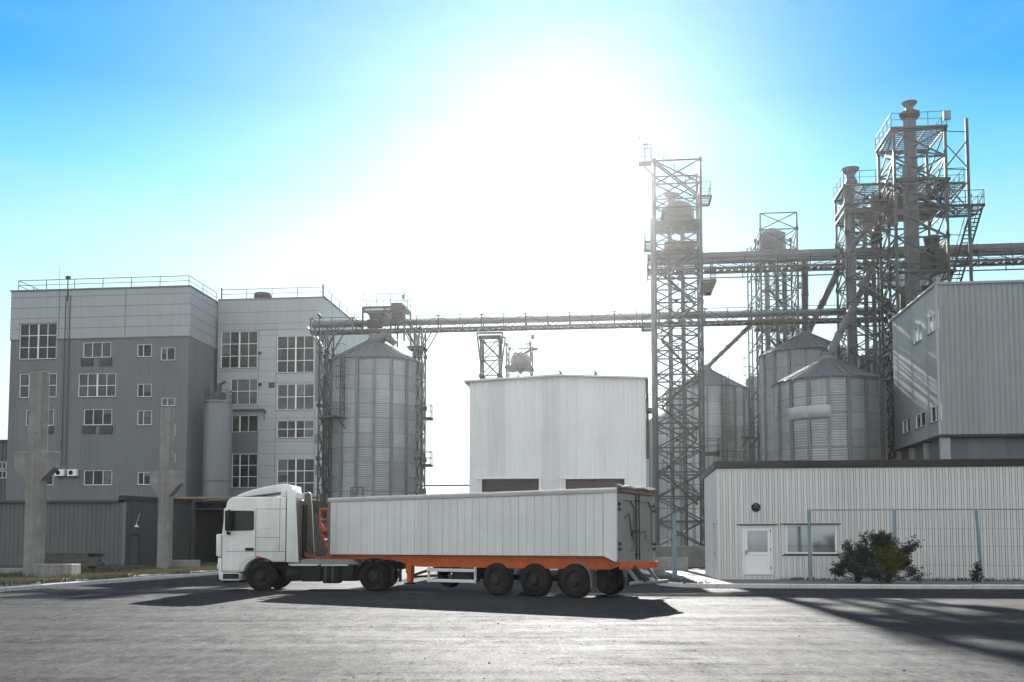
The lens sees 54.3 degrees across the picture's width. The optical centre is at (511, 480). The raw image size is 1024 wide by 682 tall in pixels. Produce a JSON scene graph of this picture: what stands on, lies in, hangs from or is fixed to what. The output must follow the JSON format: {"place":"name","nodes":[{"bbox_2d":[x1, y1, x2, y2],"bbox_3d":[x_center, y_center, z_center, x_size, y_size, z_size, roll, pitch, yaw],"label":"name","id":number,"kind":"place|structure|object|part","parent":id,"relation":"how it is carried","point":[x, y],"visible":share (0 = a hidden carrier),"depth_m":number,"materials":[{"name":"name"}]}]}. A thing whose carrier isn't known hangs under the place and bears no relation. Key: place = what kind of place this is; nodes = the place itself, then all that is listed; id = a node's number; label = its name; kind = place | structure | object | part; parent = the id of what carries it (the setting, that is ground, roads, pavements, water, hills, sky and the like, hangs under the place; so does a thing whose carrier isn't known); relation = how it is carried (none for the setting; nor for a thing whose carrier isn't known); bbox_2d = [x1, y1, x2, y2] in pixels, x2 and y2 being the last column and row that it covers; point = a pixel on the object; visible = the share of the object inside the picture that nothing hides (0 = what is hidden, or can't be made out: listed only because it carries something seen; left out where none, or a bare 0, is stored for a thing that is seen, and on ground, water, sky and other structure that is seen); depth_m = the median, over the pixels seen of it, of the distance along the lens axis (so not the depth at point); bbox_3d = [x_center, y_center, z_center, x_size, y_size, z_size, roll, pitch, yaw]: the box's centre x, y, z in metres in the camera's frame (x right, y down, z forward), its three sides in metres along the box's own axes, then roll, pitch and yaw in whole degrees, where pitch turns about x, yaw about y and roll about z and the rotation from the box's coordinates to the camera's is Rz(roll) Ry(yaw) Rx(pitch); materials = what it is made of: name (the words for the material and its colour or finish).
{"place":"outdoors","nodes":[
{"label":"outdoors","id":0,"kind":"place"},
{"bbox_2d":[0,440,7,499],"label":"dark shed","id":1,"kind":"structure","parent":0,"point":[3,456],"depth_m":100.35,"materials":[{"name":"metal"}]},
{"bbox_2d":[0,471,5,478],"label":"window","id":2,"kind":"structure","parent":1,"relation":"in","point":[2,473],"depth_m":100.34,"materials":[{"name":"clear glass"}]},
{"bbox_2d":[0,462,6,469],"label":"window","id":3,"kind":"structure","parent":1,"relation":"in","point":[2,464],"depth_m":100.42,"materials":[{"name":"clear glass"}]},
{"bbox_2d":[6,274,217,559],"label":"tall building","id":4,"kind":"structure","parent":0,"point":[122,366],"depth_m":89.65,"materials":[{"name":"grey metal"}]},
{"bbox_2d":[18,323,56,359],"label":"window","id":5,"kind":"structure","parent":4,"relation":"in","point":[30,347],"depth_m":90.65,"materials":[{"name":"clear glass"}]},
{"bbox_2d":[19,373,56,397],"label":"window","id":6,"kind":"structure","parent":4,"relation":"in","point":[24,378],"depth_m":90.45,"materials":[{"name":"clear glass"}]},
{"bbox_2d":[24,476,52,485],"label":"window","id":7,"kind":"structure","parent":4,"relation":"in","point":[50,481],"depth_m":89.66,"materials":[{"name":"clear glass"}]},
{"bbox_2d":[26,409,53,425],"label":"window","id":8,"kind":"structure","parent":4,"relation":"in","point":[51,411],"depth_m":90.06,"materials":[{"name":"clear glass"}]},
{"bbox_2d":[54,469,65,476],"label":"air conditioner","id":9,"kind":"object","parent":4,"relation":"attached to","point":[61,472],"visible":0.83,"depth_m":89.07,"materials":[{"name":"white plastic"}]},
{"bbox_2d":[67,469,78,476],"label":"air conditioner","id":10,"kind":"object","parent":4,"relation":"attached to","point":[72,472],"visible":1,"depth_m":88.95,"materials":[{"name":"white plastic"}]},
{"bbox_2d":[77,373,115,397],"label":"window","id":11,"kind":"structure","parent":4,"relation":"in","point":[90,384],"depth_m":89.77,"materials":[{"name":"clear glass"}]},
{"bbox_2d":[83,342,110,357],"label":"window","id":12,"kind":"structure","parent":4,"relation":"in","point":[90,349],"depth_m":89.99,"materials":[{"name":"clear glass"}]},
{"bbox_2d":[82,409,111,425],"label":"window","id":13,"kind":"structure","parent":4,"relation":"in","point":[92,417],"depth_m":89.55,"materials":[{"name":"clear glass"}]},
{"bbox_2d":[82,470,111,485],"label":"window","id":14,"kind":"structure","parent":4,"relation":"in","point":[91,477],"depth_m":89.18,"materials":[{"name":"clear glass"}]},
{"bbox_2d":[136,344,151,357],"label":"window","id":15,"kind":"structure","parent":4,"relation":"in","point":[143,350],"depth_m":89.49,"materials":[{"name":"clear glass"}]},
{"bbox_2d":[136,410,151,425],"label":"window","id":16,"kind":"structure","parent":4,"relation":"in","point":[144,417],"depth_m":89.07,"materials":[{"name":"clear glass"}]},
{"bbox_2d":[138,472,149,484],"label":"window","id":17,"kind":"structure","parent":4,"relation":"in","point":[143,477],"depth_m":88.73,"materials":[{"name":"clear glass"}]},
{"bbox_2d":[137,384,151,396],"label":"window","id":18,"kind":"structure","parent":4,"relation":"in","point":[143,390],"depth_m":89.25,"materials":[{"name":"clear glass"}]},
{"bbox_2d":[161,347,174,360],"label":"window","id":19,"kind":"structure","parent":4,"relation":"in","point":[167,353],"depth_m":89.23,"materials":[{"name":"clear glass"}]},
{"bbox_2d":[162,398,174,405],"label":"window","id":20,"kind":"structure","parent":4,"relation":"in","point":[165,401],"depth_m":88.92,"materials":[{"name":"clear glass"}]},
{"bbox_2d":[217,284,369,500],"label":"panel building","id":21,"kind":"structure","parent":0,"point":[267,361],"depth_m":93.78,"materials":[{"name":"grey metal"}]},
{"bbox_2d":[220,331,257,368],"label":"window","id":22,"kind":"structure","parent":21,"relation":"in","point":[239,349],"depth_m":94.43,"materials":[{"name":"grey glass"}]},
{"bbox_2d":[231,378,257,404],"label":"window","id":23,"kind":"structure","parent":21,"relation":"in","point":[244,391],"depth_m":94.10,"materials":[{"name":"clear glass"}]},
{"bbox_2d":[232,415,256,432],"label":"window","id":24,"kind":"structure","parent":21,"relation":"in","point":[240,423],"depth_m":93.90,"materials":[{"name":"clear glass"}]},
{"bbox_2d":[232,454,257,487],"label":"window","id":25,"kind":"structure","parent":21,"relation":"in","point":[244,466],"depth_m":93.62,"materials":[{"name":"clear glass"}]},
{"bbox_2d":[276,420,313,438],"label":"window","id":26,"kind":"structure","parent":21,"relation":"in","point":[285,428],"depth_m":93.35,"materials":[{"name":"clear glass"}]},
{"bbox_2d":[277,335,313,372],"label":"window","id":27,"kind":"structure","parent":21,"relation":"in","point":[295,354],"depth_m":93.81,"materials":[{"name":"grey glass"}]},
{"bbox_2d":[277,458,313,494],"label":"window","id":28,"kind":"structure","parent":21,"relation":"in","point":[296,472],"depth_m":93.05,"materials":[{"name":"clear glass"}]},
{"bbox_2d":[277,383,314,409],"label":"window","id":29,"kind":"structure","parent":21,"relation":"in","point":[289,396],"depth_m":93.53,"materials":[{"name":"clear glass"}]},
{"bbox_2d":[0,566,1023,681],"bbox_3d":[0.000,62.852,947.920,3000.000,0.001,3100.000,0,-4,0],"label":"ground","id":30,"kind":"structure","parent":0,"point":[168,630],"depth_m":17.36,"materials":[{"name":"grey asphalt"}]},
{"bbox_2d":[0,496,192,564],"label":"ribbed shed","id":31,"kind":"structure","parent":30,"relation":"on","point":[122,530],"depth_m":71.58,"materials":[{"name":"grey metal"}]},
{"bbox_2d":[131,535,138,564],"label":"door","id":32,"kind":"structure","parent":31,"relation":"in","point":[134,538],"depth_m":72.42,"materials":[{"name":"grey metal"}]},
{"bbox_2d":[173,496,322,498],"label":"yellow pipe","id":33,"kind":"object","parent":31,"relation":"on","point":[314,497],"depth_m":80.92,"materials":[{"name":"metal"}]},
{"bbox_2d":[0,562,217,586],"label":"verge","id":34,"kind":"structure","parent":30,"relation":"on","point":[14,566],"depth_m":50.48,"materials":[{"name":"green plant"}]},
{"bbox_2d":[0,568,22,573],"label":"concrete slab","id":35,"kind":"structure","parent":34,"relation":"on","point":[8,570],"depth_m":49.52,"materials":[{"name":"grey concrete"}]},
{"bbox_2d":[14,370,59,576],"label":"concrete column","id":36,"kind":"structure","parent":34,"relation":"on","point":[36,465],"depth_m":45.92,"materials":[{"name":"concrete"}]},
{"bbox_2d":[31,564,80,576],"bbox_3d":[-20.646,4.077,45.231,1.800,0.600,1.000,0,-4,0],"label":"concrete block","id":37,"kind":"object","parent":34,"relation":"on","point":[44,570],"depth_m":44.74,"materials":[{"name":"grey concrete"}]},
{"bbox_2d":[45,552,107,568],"bbox_3d":[-27.351,4.934,61.806,4.400,1.030,1.070,0,-4,6],"label":"beam stack","id":38,"kind":"object","parent":34,"relation":"on","point":[85,563],"visible":0.66,"depth_m":61.33,"materials":[{"name":"grey concrete"}]},
{"bbox_2d":[150,405,184,568],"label":"concrete column","id":39,"kind":"structure","parent":34,"relation":"on","point":[166,482],"depth_m":59.88,"materials":[{"name":"concrete"}]},
{"bbox_2d":[172,560,199,567],"bbox_3d":[-20.103,5.109,60.797,2.000,0.550,0.800,0,-4,0],"label":"concrete block","id":40,"kind":"object","parent":34,"relation":"on","point":[184,563],"depth_m":60.41,"materials":[{"name":"grey concrete"}]},
{"bbox_2d":[0,572,218,591],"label":"kerb","id":41,"kind":"structure","parent":30,"relation":"on","point":[48,585],"depth_m":39.76,"materials":[{"name":"concrete"}]},
{"bbox_2d":[202,380,232,499],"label":"storage tank","id":42,"kind":"object","parent":30,"relation":"on","point":[217,447],"visible":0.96,"depth_m":88.88,"materials":[{"name":"metal"}]},
{"bbox_2d":[191,500,322,561],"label":"open shed","id":43,"kind":"structure","parent":30,"relation":"on","point":[207,521],"depth_m":83.59,"materials":[{"name":"metal"}]},
{"bbox_2d":[216,484,405,590],"bbox_3d":[-6.853,1.989,35.008,6.279,3.648,3.120,0,-4,2],"label":"truck tractor","id":44,"kind":"object","parent":30,"relation":"on","point":[264,540],"visible":0.98,"depth_m":33.86,"materials":[{"name":"paint"}]},
{"bbox_3d":[-9.253,1.983,33.858,1.097,2.086,0.040,0,-4,2],"label":"door","id":45,"kind":"part","parent":44,"relation":"part of","materials":[{"name":"paint"}]},
{"bbox_2d":[307,326,345,558],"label":"conveyor trestle","id":46,"kind":"object","parent":30,"relation":"on","point":[324,393],"visible":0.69,"depth_m":77.44,"materials":[{"name":"metal"}]},
{"bbox_2d":[319,333,423,559],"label":"grain silo","id":47,"kind":"object","parent":30,"relation":"on","point":[373,382],"visible":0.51,"depth_m":77.02,"materials":[{"name":"metal"}]},
{"bbox_2d":[317,293,426,358],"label":"head station","id":48,"kind":"object","parent":47,"relation":"on","point":[400,310],"visible":0.89,"depth_m":80.01,"materials":[{"name":"metal"}]},
{"bbox_2d":[426,484,468,485],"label":"thin pipe","id":49,"kind":"object","parent":47,"relation":"attached to","point":[449,485],"visible":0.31,"depth_m":83.54,"materials":[{"name":"grey metal"}]},
{"bbox_2d":[402,327,437,494],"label":"conveyor trestle","id":50,"kind":"object","parent":30,"relation":"on","point":[423,458],"visible":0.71,"depth_m":79.27,"materials":[{"name":"metal"}]},
{"bbox_2d":[310,304,888,335],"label":"conveyor gallery","id":51,"kind":"object","parent":50,"relation":"on","point":[750,314],"visible":0.85,"depth_m":78.87,"materials":[{"name":"metal"}]},
{"bbox_2d":[476,332,505,378],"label":"conveyor trestle","id":52,"kind":"object","parent":30,"relation":"on","point":[499,341],"visible":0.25,"depth_m":80.47,"materials":[{"name":"metal"}]},
{"bbox_2d":[319,484,668,597],"bbox_3d":[-1.044,2.023,32.919,12.550,3.312,2.568,-2,-4,34],"label":"semi trailer","id":53,"kind":"object","parent":30,"relation":"on","point":[493,541],"visible":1,"depth_m":30.93,"materials":[{"name":"white metal"}]},
{"bbox_3d":[3.385,1.338,29.249,0.162,1.975,1.163,-2,-4,34],"label":"rear door","id":54,"kind":"part","parent":53,"relation":"part of","materials":[{"name":"metal"}]},
{"bbox_3d":[4.052,1.402,30.236,0.162,1.975,1.163,-2,-4,34],"label":"rear door","id":55,"kind":"part","parent":53,"relation":"part of","materials":[{"name":"metal"}]},
{"bbox_2d":[594,557,687,571],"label":"wall","id":56,"kind":"structure","parent":30,"relation":"on","point":[664,563],"depth_m":56.92,"materials":[{"name":"concrete"}]},
{"bbox_2d":[646,411,666,545],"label":"grain silo","id":57,"kind":"object","parent":30,"relation":"on","point":[662,506],"visible":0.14,"depth_m":108.54,"materials":[{"name":"grey metal"}]},
{"bbox_2d":[655,546,704,566],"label":"concrete plinth","id":58,"kind":"structure","parent":30,"relation":"on","point":[695,555],"depth_m":69.98,"materials":[{"name":"grey concrete"}]},
{"bbox_2d":[758,328,846,460],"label":"grain silo","id":59,"kind":"object","parent":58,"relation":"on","point":[801,350],"visible":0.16,"depth_m":80.91,"materials":[{"name":"silver metal"}]},
{"bbox_2d":[780,317,791,335],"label":"grain chute","id":60,"kind":"object","parent":59,"relation":"on","point":[787,330],"visible":0.64,"depth_m":80.79,"materials":[{"name":"metal"}]},
{"bbox_2d":[801,261,808,330],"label":"grain chute","id":61,"kind":"object","parent":59,"relation":"on","point":[804,293],"visible":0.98,"depth_m":79.65,"materials":[{"name":"metal"}]},
{"bbox_2d":[808,271,839,331],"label":"grain chute","id":62,"kind":"object","parent":59,"relation":"on","point":[829,287],"visible":0.84,"depth_m":78.81,"materials":[{"name":"metal"}]},
{"bbox_2d":[858,332,895,457],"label":"grain silo","id":63,"kind":"object","parent":58,"relation":"on","point":[861,362],"visible":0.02,"depth_m":79.16,"materials":[{"name":"silver metal"}]},
{"bbox_2d":[833,166,924,459],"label":"elevator tower","id":64,"kind":"structure","parent":58,"relation":"on","point":[869,215],"depth_m":75.27,"materials":[{"name":"metal"}]},
{"bbox_2d":[857,281,895,314],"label":"grain chute","id":65,"kind":"object","parent":64,"relation":"attached to","point":[862,284],"visible":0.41,"depth_m":75.73,"materials":[{"name":"metal"}]},
{"bbox_2d":[875,99,984,459],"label":"elevator tower","id":66,"kind":"structure","parent":58,"relation":"on","point":[913,214],"depth_m":72.04,"materials":[{"name":"metal"}]},
{"bbox_2d":[665,365,757,545],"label":"grain silo","id":67,"kind":"object","parent":30,"relation":"on","point":[727,411],"visible":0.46,"depth_m":92.10,"materials":[{"name":"metal"}]},
{"bbox_2d":[706,322,753,366],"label":"grain chute","id":68,"kind":"object","parent":67,"relation":"attached to","point":[739,335],"visible":0.92,"depth_m":86.38,"materials":[{"name":"metal"}]},
{"bbox_2d":[743,357,759,460],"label":"grain silo","id":69,"kind":"object","parent":30,"relation":"on","point":[755,411],"visible":0.05,"depth_m":98.28,"materials":[{"name":"metal"}]},
{"bbox_2d":[771,352,887,460],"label":"grain silo","id":70,"kind":"object","parent":30,"relation":"on","point":[827,406],"visible":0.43,"depth_m":65.36,"materials":[{"name":"silver metal"}]},
{"bbox_2d":[826,298,860,351],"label":"grain chute","id":71,"kind":"object","parent":70,"relation":"on","point":[840,332],"visible":0.81,"depth_m":71.55,"materials":[{"name":"metal"}]},
{"bbox_2d":[640,570,1023,588],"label":"kerb","id":72,"kind":"structure","parent":30,"relation":"on","point":[852,586],"depth_m":35.72,"materials":[{"name":"concrete"}]},
{"bbox_2d":[0,0,1023,493],"label":"sky","id":73,"kind":"structure","parent":0,"point":[475,157],"materials":[{"name":"blue"}]},
{"bbox_2d":[504,335,537,376],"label":"elevator tower","id":74,"kind":"structure","parent":0,"point":[520,362],"depth_m":120.22,"materials":[{"name":"metal"}]},
{"bbox_2d":[464,374,648,569],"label":"warehouse","id":75,"kind":"structure","parent":0,"point":[552,432],"depth_m":62.41,"materials":[{"name":"white metal"}]},
{"bbox_2d":[482,479,538,569],"bbox_3d":[-0.092,2.746,62.590,3.597,5.677,0.065,0,-4,6],"label":"roller door","id":76,"kind":"structure","parent":75,"relation":"in","point":[488,485],"depth_m":62.73,"materials":[{"name":"grey metal"}]},
{"bbox_2d":[566,479,623,488],"bbox_3d":[5.168,2.728,62.019,3.650,5.639,0.065,0,-4,6],"label":"roller door","id":77,"kind":"structure","parent":75,"relation":"in","point":[570,483],"depth_m":62.18,"materials":[{"name":"grey metal"}]},
{"bbox_2d":[639,137,719,545],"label":"elevator tower","id":78,"kind":"structure","parent":0,"point":[678,218],"depth_m":76.96,"materials":[{"name":"metal"}]},
{"bbox_2d":[647,242,1023,280],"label":"conveyor gallery","id":79,"kind":"object","parent":78,"relation":"attached to","point":[1003,250],"visible":0.69,"depth_m":77.08,"materials":[{"name":"metal"}]},
{"bbox_2d":[857,266,875,305],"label":"grain chute","id":80,"kind":"object","parent":79,"relation":"attached to","point":[868,274],"visible":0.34,"depth_m":75.92,"materials":[{"name":"metal"}]},
{"bbox_2d":[747,212,801,460],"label":"elevator tower","id":81,"kind":"structure","parent":0,"point":[769,239],"depth_m":90.23,"materials":[{"name":"metal"}]},
{"bbox_2d":[645,569,1023,584],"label":"pavement","id":82,"kind":"structure","parent":0,"point":[695,574],"depth_m":39.23,"materials":[{"name":"grey concrete"}]},
{"bbox_2d":[672,513,677,577],"bbox_3d":[6.814,2.757,41.850,0.178,2.761,0.234,-3,-5,40],"label":"leaning post","id":83,"kind":"object","parent":82,"relation":"on","point":[674,562],"visible":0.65,"depth_m":41.77,"materials":[{"name":"grey metal"}]},
{"bbox_2d":[643,573,713,583],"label":"kerb weeds","id":84,"kind":"object","parent":82,"relation":"on","point":[673,579],"visible":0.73,"depth_m":38.83,"materials":[{"name":"green plant"}]},
{"bbox_2d":[826,529,876,581],"bbox_3d":[13.203,2.902,38.411,2.224,2.075,2.011,0,-4,0],"label":"shrub","id":85,"kind":"object","parent":82,"relation":"on","point":[846,561],"visible":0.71,"depth_m":38.31,"materials":[{"name":"green plant"}]},
{"bbox_2d":[850,529,930,583],"bbox_3d":[14.084,2.879,37.528,2.652,2.111,2.273,0,-4,0],"label":"shrub","id":86,"kind":"object","parent":82,"relation":"on","point":[890,561],"visible":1,"depth_m":37.26,"materials":[{"name":"green plant"}]},
{"bbox_2d":[776,576,1023,580],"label":"wall weeds","id":87,"kind":"object","parent":82,"relation":"on","point":[936,579],"depth_m":40.27,"materials":[{"name":"green plant"}]},
{"bbox_2d":[807,509,1023,580],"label":"pipe fence","id":88,"kind":"object","parent":82,"relation":"on","point":[979,546],"visible":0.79,"depth_m":40.07,"materials":[{"name":"metal"}]},
{"bbox_2d":[968,560,984,582],"bbox_3d":[17.704,3.468,38.037,0.546,0.864,0.646,2,-4,-32],"label":"sapling","id":89,"kind":"object","parent":82,"relation":"on","point":[976,574],"visible":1,"depth_m":38.01,"materials":[{"name":"green plant"}]},
{"bbox_2d":[702,458,1023,579],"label":"office building","id":90,"kind":"structure","parent":0,"point":[756,526],"depth_m":41.35,"materials":[{"name":"metal"}]},
{"bbox_2d":[742,525,772,574],"bbox_3d":[10.273,2.912,41.765,1.248,2.069,0.130,0,-4,6],"label":"door","id":91,"kind":"structure","parent":90,"relation":"in","point":[757,540],"depth_m":41.79,"materials":[{"name":"white plastic"}]},
{"bbox_2d":[784,525,837,554],"bbox_3d":[12.447,2.457,41.532,2.205,1.236,0.180,0,-4,6],"label":"window","id":92,"kind":"structure","parent":90,"relation":"in","point":[824,537],"depth_m":41.57,"materials":[{"name":"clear glass"}]},
{"bbox_2d":[890,280,1023,459],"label":"raised building","id":93,"kind":"structure","parent":0,"point":[958,361],"depth_m":58.43,"materials":[{"name":"metal"}]},
{"bbox_2d":[903,418,909,434],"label":"window","id":94,"kind":"structure","parent":93,"relation":"in","point":[906,423],"depth_m":65.22,"materials":[{"name":"clear glass"}]},
{"bbox_2d":[912,323,921,345],"bbox_3d":[25.433,-9.171,62.575,0.170,1.102,1.798,0,-4,6],"label":"window","id":95,"kind":"structure","parent":93,"relation":"in","point":[918,329],"depth_m":62.75,"materials":[{"name":"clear glass"}]},
{"bbox_2d":[915,411,924,429],"bbox_3d":[25.424,-3.750,62.137,0.170,0.978,1.993,0,-4,6],"label":"window","id":96,"kind":"structure","parent":93,"relation":"in","point":[920,417],"depth_m":62.29,"materials":[{"name":"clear glass"}]},
{"bbox_2d":[927,311,938,335],"bbox_3d":[25.106,-9.377,59.560,0.170,1.126,1.868,0,-4,6],"label":"window","id":97,"kind":"structure","parent":93,"relation":"in","point":[931,319],"depth_m":59.89,"materials":[{"name":"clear glass"}]},
{"bbox_2d":[930,405,941,423],"bbox_3d":[25.101,-3.949,59.166,0.170,1.008,1.805,0,-4,6],"label":"window","id":98,"kind":"structure","parent":93,"relation":"in","point":[934,410],"depth_m":59.38,"materials":[{"name":"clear glass"}]}
]}

